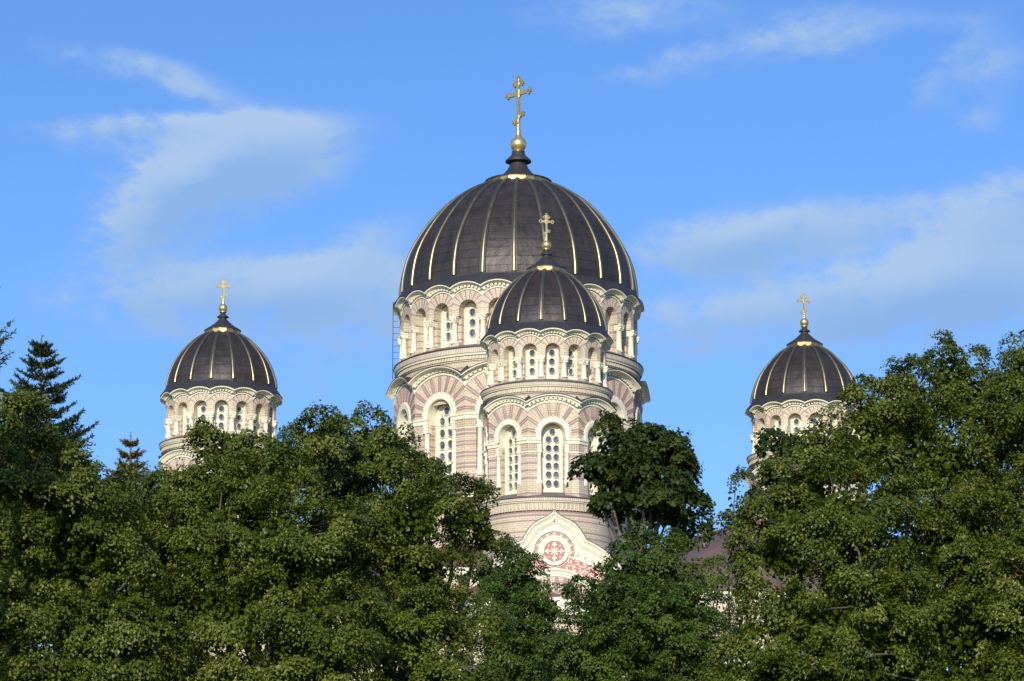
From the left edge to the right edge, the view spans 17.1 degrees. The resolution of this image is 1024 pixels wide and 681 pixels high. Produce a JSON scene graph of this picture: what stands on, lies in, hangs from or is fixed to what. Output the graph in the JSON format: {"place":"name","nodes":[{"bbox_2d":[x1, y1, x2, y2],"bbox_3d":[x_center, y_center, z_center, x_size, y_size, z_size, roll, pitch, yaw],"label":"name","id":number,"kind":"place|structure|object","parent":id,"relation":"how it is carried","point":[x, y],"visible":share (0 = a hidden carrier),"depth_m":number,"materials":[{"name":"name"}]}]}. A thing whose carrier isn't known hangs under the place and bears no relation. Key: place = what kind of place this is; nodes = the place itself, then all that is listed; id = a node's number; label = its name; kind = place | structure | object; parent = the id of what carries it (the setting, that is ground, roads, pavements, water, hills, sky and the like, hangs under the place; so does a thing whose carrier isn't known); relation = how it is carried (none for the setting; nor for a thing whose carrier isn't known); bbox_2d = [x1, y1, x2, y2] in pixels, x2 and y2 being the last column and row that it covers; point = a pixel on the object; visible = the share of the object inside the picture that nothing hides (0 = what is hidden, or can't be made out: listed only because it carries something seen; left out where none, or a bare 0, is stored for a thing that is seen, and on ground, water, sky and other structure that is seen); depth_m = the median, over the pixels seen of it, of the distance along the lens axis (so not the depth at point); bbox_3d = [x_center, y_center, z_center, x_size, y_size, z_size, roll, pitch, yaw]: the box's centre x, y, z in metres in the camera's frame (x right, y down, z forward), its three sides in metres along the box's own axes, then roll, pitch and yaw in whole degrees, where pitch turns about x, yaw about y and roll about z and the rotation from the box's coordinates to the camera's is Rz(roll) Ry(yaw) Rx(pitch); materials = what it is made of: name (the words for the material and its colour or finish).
{"place":"outdoors","nodes":[
{"label":"outdoors","id":0,"kind":"place"},
{"bbox_2d":[0,0,1023,670],"label":"sky","id":1,"kind":"structure","parent":0,"point":[863,159],"materials":[{"name":"blue"}]},
{"bbox_2d":[158,75,907,680],"bbox_3d":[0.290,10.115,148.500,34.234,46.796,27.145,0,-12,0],"label":"cathedral","id":2,"kind":"structure","parent":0,"point":[518,311],"depth_m":149.23,"materials":[{"name":"beige stone"}]},
{"label":"ground","id":3,"kind":"structure","parent":0,"visible":0},
{"bbox_2d":[0,286,16,370],"bbox_3d":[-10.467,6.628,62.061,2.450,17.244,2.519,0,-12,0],"label":"fir tree","id":4,"kind":"object","parent":3,"relation":"on","point":[3,358],"visible":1,"depth_m":63.76,"materials":[{"name":"green plant"}]},
{"bbox_2d":[0,335,111,645],"bbox_3d":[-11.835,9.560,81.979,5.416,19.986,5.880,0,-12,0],"label":"fir tree","id":5,"kind":"object","parent":3,"relation":"on","point":[67,425],"visible":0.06,"depth_m":83.50,"materials":[{"name":"green plant"}]},
{"bbox_2d":[0,386,194,680],"bbox_3d":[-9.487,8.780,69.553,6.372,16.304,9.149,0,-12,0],"label":"linden tree","id":6,"kind":"object","parent":3,"relation":"on","point":[51,533],"visible":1,"depth_m":67.55,"materials":[{"name":"green plant"}]},
{"bbox_2d":[107,432,151,478],"bbox_3d":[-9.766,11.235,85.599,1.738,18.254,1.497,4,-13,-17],"label":"spruce tree","id":7,"kind":"object","parent":3,"relation":"on","point":[131,455],"visible":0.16,"depth_m":87.26,"materials":[{"name":"green plant"}]},
{"bbox_2d":[74,459,234,680],"bbox_3d":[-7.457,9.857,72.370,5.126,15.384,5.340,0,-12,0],"label":"linden tree","id":8,"kind":"object","parent":3,"relation":"on","point":[129,485],"visible":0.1,"depth_m":72.93,"materials":[{"name":"green plant"}]},
{"bbox_2d":[119,399,391,680],"bbox_3d":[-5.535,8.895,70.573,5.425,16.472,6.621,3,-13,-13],"label":"linden tree","id":9,"kind":"object","parent":3,"relation":"on","point":[256,484],"visible":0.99,"depth_m":70.38,"materials":[{"name":"green plant"}]},
{"bbox_2d":[279,400,519,680],"bbox_3d":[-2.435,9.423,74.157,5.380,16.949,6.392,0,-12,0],"label":"linden tree","id":10,"kind":"object","parent":3,"relation":"on","point":[401,530],"visible":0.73,"depth_m":74.65,"materials":[{"name":"green plant"}]},
{"bbox_2d":[450,542,582,680],"bbox_3d":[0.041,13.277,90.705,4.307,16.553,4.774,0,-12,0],"label":"hornbeam tree","id":11,"kind":"object","parent":3,"relation":"on","point":[510,589],"visible":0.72,"depth_m":91.25,"materials":[{"name":"green plant"}]},
{"bbox_2d":[530,515,746,680],"bbox_3d":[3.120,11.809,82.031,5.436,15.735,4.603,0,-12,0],"label":"hornbeam tree","id":12,"kind":"object","parent":3,"relation":"on","point":[675,636],"visible":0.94,"depth_m":82.25,"materials":[{"name":"green plant"}]},
{"bbox_2d":[566,410,717,614],"bbox_3d":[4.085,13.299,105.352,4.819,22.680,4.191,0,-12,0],"label":"maple tree","id":13,"kind":"object","parent":3,"relation":"on","point":[633,467],"visible":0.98,"depth_m":106.67,"materials":[{"name":"green plant"}]},
{"bbox_2d":[687,464,764,679],"bbox_3d":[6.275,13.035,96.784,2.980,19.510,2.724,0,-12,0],"label":"linden tree","id":14,"kind":"object","parent":3,"relation":"on","point":[713,579],"visible":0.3,"depth_m":97.75,"materials":[{"name":"green plant"}]},
{"bbox_2d":[742,425,824,654],"bbox_3d":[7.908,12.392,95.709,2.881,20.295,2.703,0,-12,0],"label":"maple tree","id":15,"kind":"object","parent":3,"relation":"on","point":[764,442],"visible":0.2,"depth_m":97.25,"materials":[{"name":"green plant"}]},
{"bbox_2d":[694,370,955,680],"bbox_3d":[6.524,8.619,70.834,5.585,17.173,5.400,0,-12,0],"label":"linden tree","id":16,"kind":"object","parent":3,"relation":"on","point":[798,619],"visible":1,"depth_m":70.67,"materials":[{"name":"green plant"}]},
{"bbox_2d":[850,328,1023,680],"bbox_3d":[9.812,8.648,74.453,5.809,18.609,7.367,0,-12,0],"label":"linden tree","id":17,"kind":"object","parent":3,"relation":"on","point":[944,468],"visible":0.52,"depth_m":73.92,"materials":[{"name":"green plant"}]},
{"bbox_2d":[969,329,1023,680],"bbox_3d":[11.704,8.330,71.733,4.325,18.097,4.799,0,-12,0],"label":"linden tree","id":18,"kind":"object","parent":3,"relation":"on","point":[1004,602],"visible":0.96,"depth_m":72.37,"materials":[{"name":"green plant"}]}
]}

